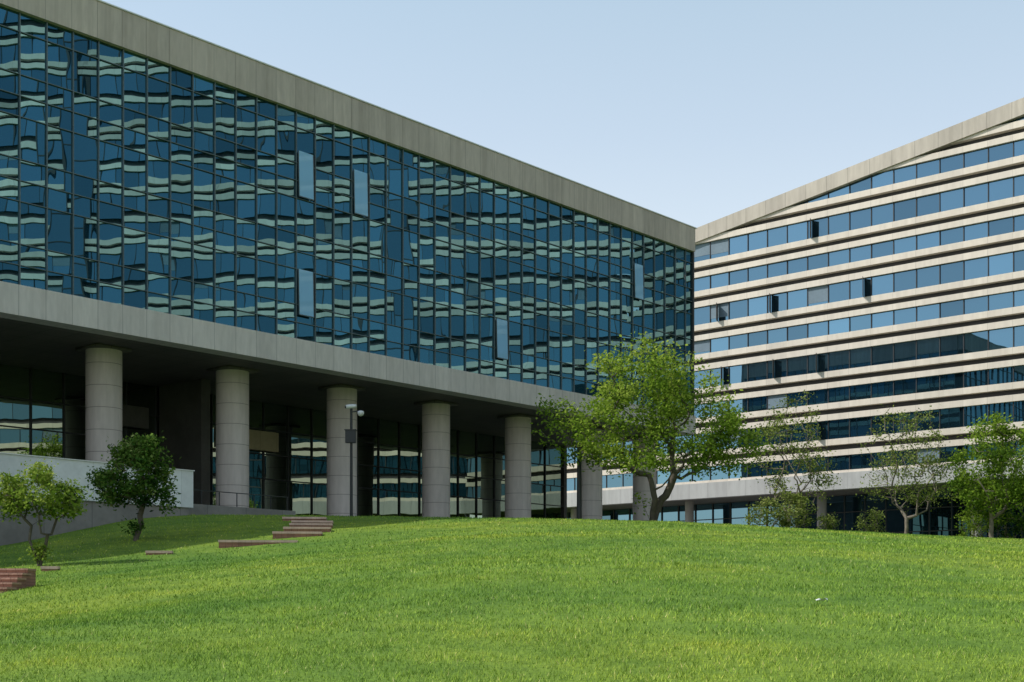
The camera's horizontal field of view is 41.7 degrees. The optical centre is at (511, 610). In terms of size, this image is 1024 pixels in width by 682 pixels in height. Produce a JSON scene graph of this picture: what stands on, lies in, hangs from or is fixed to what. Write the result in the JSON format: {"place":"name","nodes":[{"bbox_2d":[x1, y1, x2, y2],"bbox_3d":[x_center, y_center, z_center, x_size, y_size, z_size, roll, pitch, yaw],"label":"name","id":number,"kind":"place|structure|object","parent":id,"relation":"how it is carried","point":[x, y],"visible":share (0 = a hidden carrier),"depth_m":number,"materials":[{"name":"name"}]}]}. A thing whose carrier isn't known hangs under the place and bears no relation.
{"place":"outdoors","nodes":[
{"label":"outdoors","id":0,"kind":"place"},
{"bbox_2d":[0,513,1023,681],"bbox_3d":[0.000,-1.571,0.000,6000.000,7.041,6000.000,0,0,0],"label":"ground","id":1,"kind":"structure","parent":0,"point":[169,543],"depth_m":18.11,"materials":[{"name":"green plant"}]},
{"bbox_2d":[0,568,35,592],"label":"brick steps","id":2,"kind":"structure","parent":1,"relation":"on","point":[14,578],"depth_m":34.00,"materials":[{"name":"brown brick"}]},
{"bbox_2d":[0,459,92,565],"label":"ornamental tree","id":3,"kind":"object","parent":1,"relation":"on","point":[16,492],"visible":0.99,"depth_m":44.83,"materials":[{"name":"green plant"}]},
{"bbox_2d":[41,551,172,571],"bbox_3d":[-13.484,-1.420,45.291,0.996,1.456,7.086,0,0,14],"label":"brick edging","id":4,"kind":"object","parent":1,"relation":"on","point":[48,568],"visible":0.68,"depth_m":48.23,"materials":[{"name":"brown brick"}]},
{"bbox_2d":[85,430,181,540],"bbox_3d":[-15.200,-4.871,53.960,3.872,4.761,3.329,0,0,0],"label":"ornamental tree","id":5,"kind":"object","parent":1,"relation":"on","point":[135,456],"visible":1,"depth_m":53.57,"materials":[{"name":"green plant"}]},
{"bbox_2d":[0,452,295,545],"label":"parapet wall","id":6,"kind":"structure","parent":1,"relation":"on","point":[13,532],"depth_m":61.68,"materials":[{"name":"grey concrete"}]},
{"bbox_2d":[218,517,332,547],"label":"brick steps","id":7,"kind":"structure","parent":1,"relation":"on","point":[307,526],"depth_m":53.06,"materials":[{"name":"brown brick"}]},
{"bbox_2d":[0,368,566,518],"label":"lobby frames","id":8,"kind":"structure","parent":1,"relation":"on","point":[184,416],"depth_m":89.92,"materials":[{"name":"black metal"}]},
{"bbox_2d":[0,364,560,518],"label":"lobby glass","id":9,"kind":"object","parent":8,"relation":"in","point":[47,386],"visible":0.41,"depth_m":101.16,"materials":[{"name":"glass"}]},
{"bbox_2d":[344,404,363,515],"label":"security camera pole","id":10,"kind":"object","parent":1,"relation":"on","point":[350,435],"visible":0.88,"depth_m":76.92,"materials":[{"name":"metal"}]},
{"bbox_2d":[75,343,655,520],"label":"columns","id":11,"kind":"structure","parent":1,"relation":"on","point":[103,391],"depth_m":90.74,"materials":[{"name":"concrete"}]},
{"bbox_2d":[0,0,696,447],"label":"concrete fascias","id":12,"kind":"object","parent":11,"relation":"on","point":[122,28],"visible":0.3,"depth_m":83.02,"materials":[{"name":"grey concrete"}]},
{"bbox_2d":[0,317,645,445],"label":"soffit","id":13,"kind":"structure","parent":12,"relation":"attached to","point":[36,346],"depth_m":88.17,"materials":[{"name":"grey concrete"}]},
{"bbox_2d":[0,12,693,414],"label":"curtain wall mullions","id":14,"kind":"object","parent":12,"relation":"on","point":[214,286],"visible":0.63,"depth_m":84.23,"materials":[{"name":"black metal"}]},
{"bbox_2d":[0,6,691,414],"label":"curtain wall glass","id":15,"kind":"object","parent":14,"relation":"in","point":[466,266],"visible":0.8,"depth_m":82.30,"materials":[{"name":"blue glass"}]},
{"bbox_2d":[298,150,643,359],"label":"open vent windows","id":16,"kind":"structure","parent":14,"relation":"attached to","point":[306,279],"depth_m":84.18,"materials":[{"name":"blue glass"}]},
{"bbox_2d":[575,441,587,518],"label":"security camera pole","id":17,"kind":"object","parent":1,"relation":"on","point":[579,491],"visible":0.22,"depth_m":79.87,"materials":[{"name":"metal"}]},
{"bbox_2d":[530,331,773,520],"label":"broadleaf tree","id":18,"kind":"object","parent":1,"relation":"on","point":[668,386],"visible":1,"depth_m":77.16,"materials":[{"name":"green plant"}]},
{"bbox_2d":[744,497,791,526],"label":"shrub","id":19,"kind":"object","parent":1,"relation":"on","point":[764,509],"visible":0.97,"depth_m":83.88,"materials":[{"name":"green plant"}]},
{"bbox_2d":[567,97,1023,538],"bbox_3d":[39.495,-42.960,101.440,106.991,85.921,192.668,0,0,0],"label":"banded office building","id":20,"kind":"structure","parent":1,"relation":"on","point":[853,298],"depth_m":136.50,"materials":[{"name":"concrete"}]},
{"bbox_2d":[748,388,842,520],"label":"young tree","id":21,"kind":"object","parent":1,"relation":"on","point":[778,480],"visible":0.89,"depth_m":87.63,"materials":[{"name":"green plant"}]},
{"bbox_2d":[776,490,819,527],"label":"shrub","id":22,"kind":"object","parent":1,"relation":"on","point":[800,498],"visible":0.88,"depth_m":84.67,"materials":[{"name":"green plant"}]},
{"bbox_2d":[816,512,845,529],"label":"shrub","id":23,"kind":"object","parent":1,"relation":"on","point":[831,524],"visible":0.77,"depth_m":87.83,"materials":[{"name":"green plant"}]},
{"bbox_2d":[854,506,885,532],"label":"shrub","id":24,"kind":"object","parent":1,"relation":"on","point":[875,516],"visible":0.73,"depth_m":89.83,"materials":[{"name":"green plant"}]},
{"bbox_2d":[853,404,971,533],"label":"young tree","id":25,"kind":"object","parent":1,"relation":"on","point":[918,496],"visible":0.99,"depth_m":91.59,"materials":[{"name":"green plant"}]},
{"bbox_2d":[954,504,988,536],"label":"shrub","id":26,"kind":"object","parent":1,"relation":"on","point":[973,527],"visible":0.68,"depth_m":89.87,"materials":[{"name":"green plant"}]},
{"bbox_2d":[938,411,1023,537],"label":"broadleaf tree","id":27,"kind":"object","parent":1,"relation":"on","point":[990,485],"visible":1,"depth_m":87.43,"materials":[{"name":"green plant"}]},
{"bbox_2d":[982,511,1023,538],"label":"shrub","id":28,"kind":"object","parent":1,"relation":"on","point":[1018,530],"visible":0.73,"depth_m":89.61,"materials":[{"name":"green plant"}]},
{"bbox_2d":[1000,422,1023,510],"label":"broadleaf tree","id":29,"kind":"object","parent":1,"relation":"on","point":[1020,442],"visible":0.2,"depth_m":92.60,"materials":[{"name":"green plant"}]},
{"bbox_2d":[102,0,1023,227],"label":"sky","id":30,"kind":"structure","parent":0,"point":[696,113],"materials":[{"name":"blue"}]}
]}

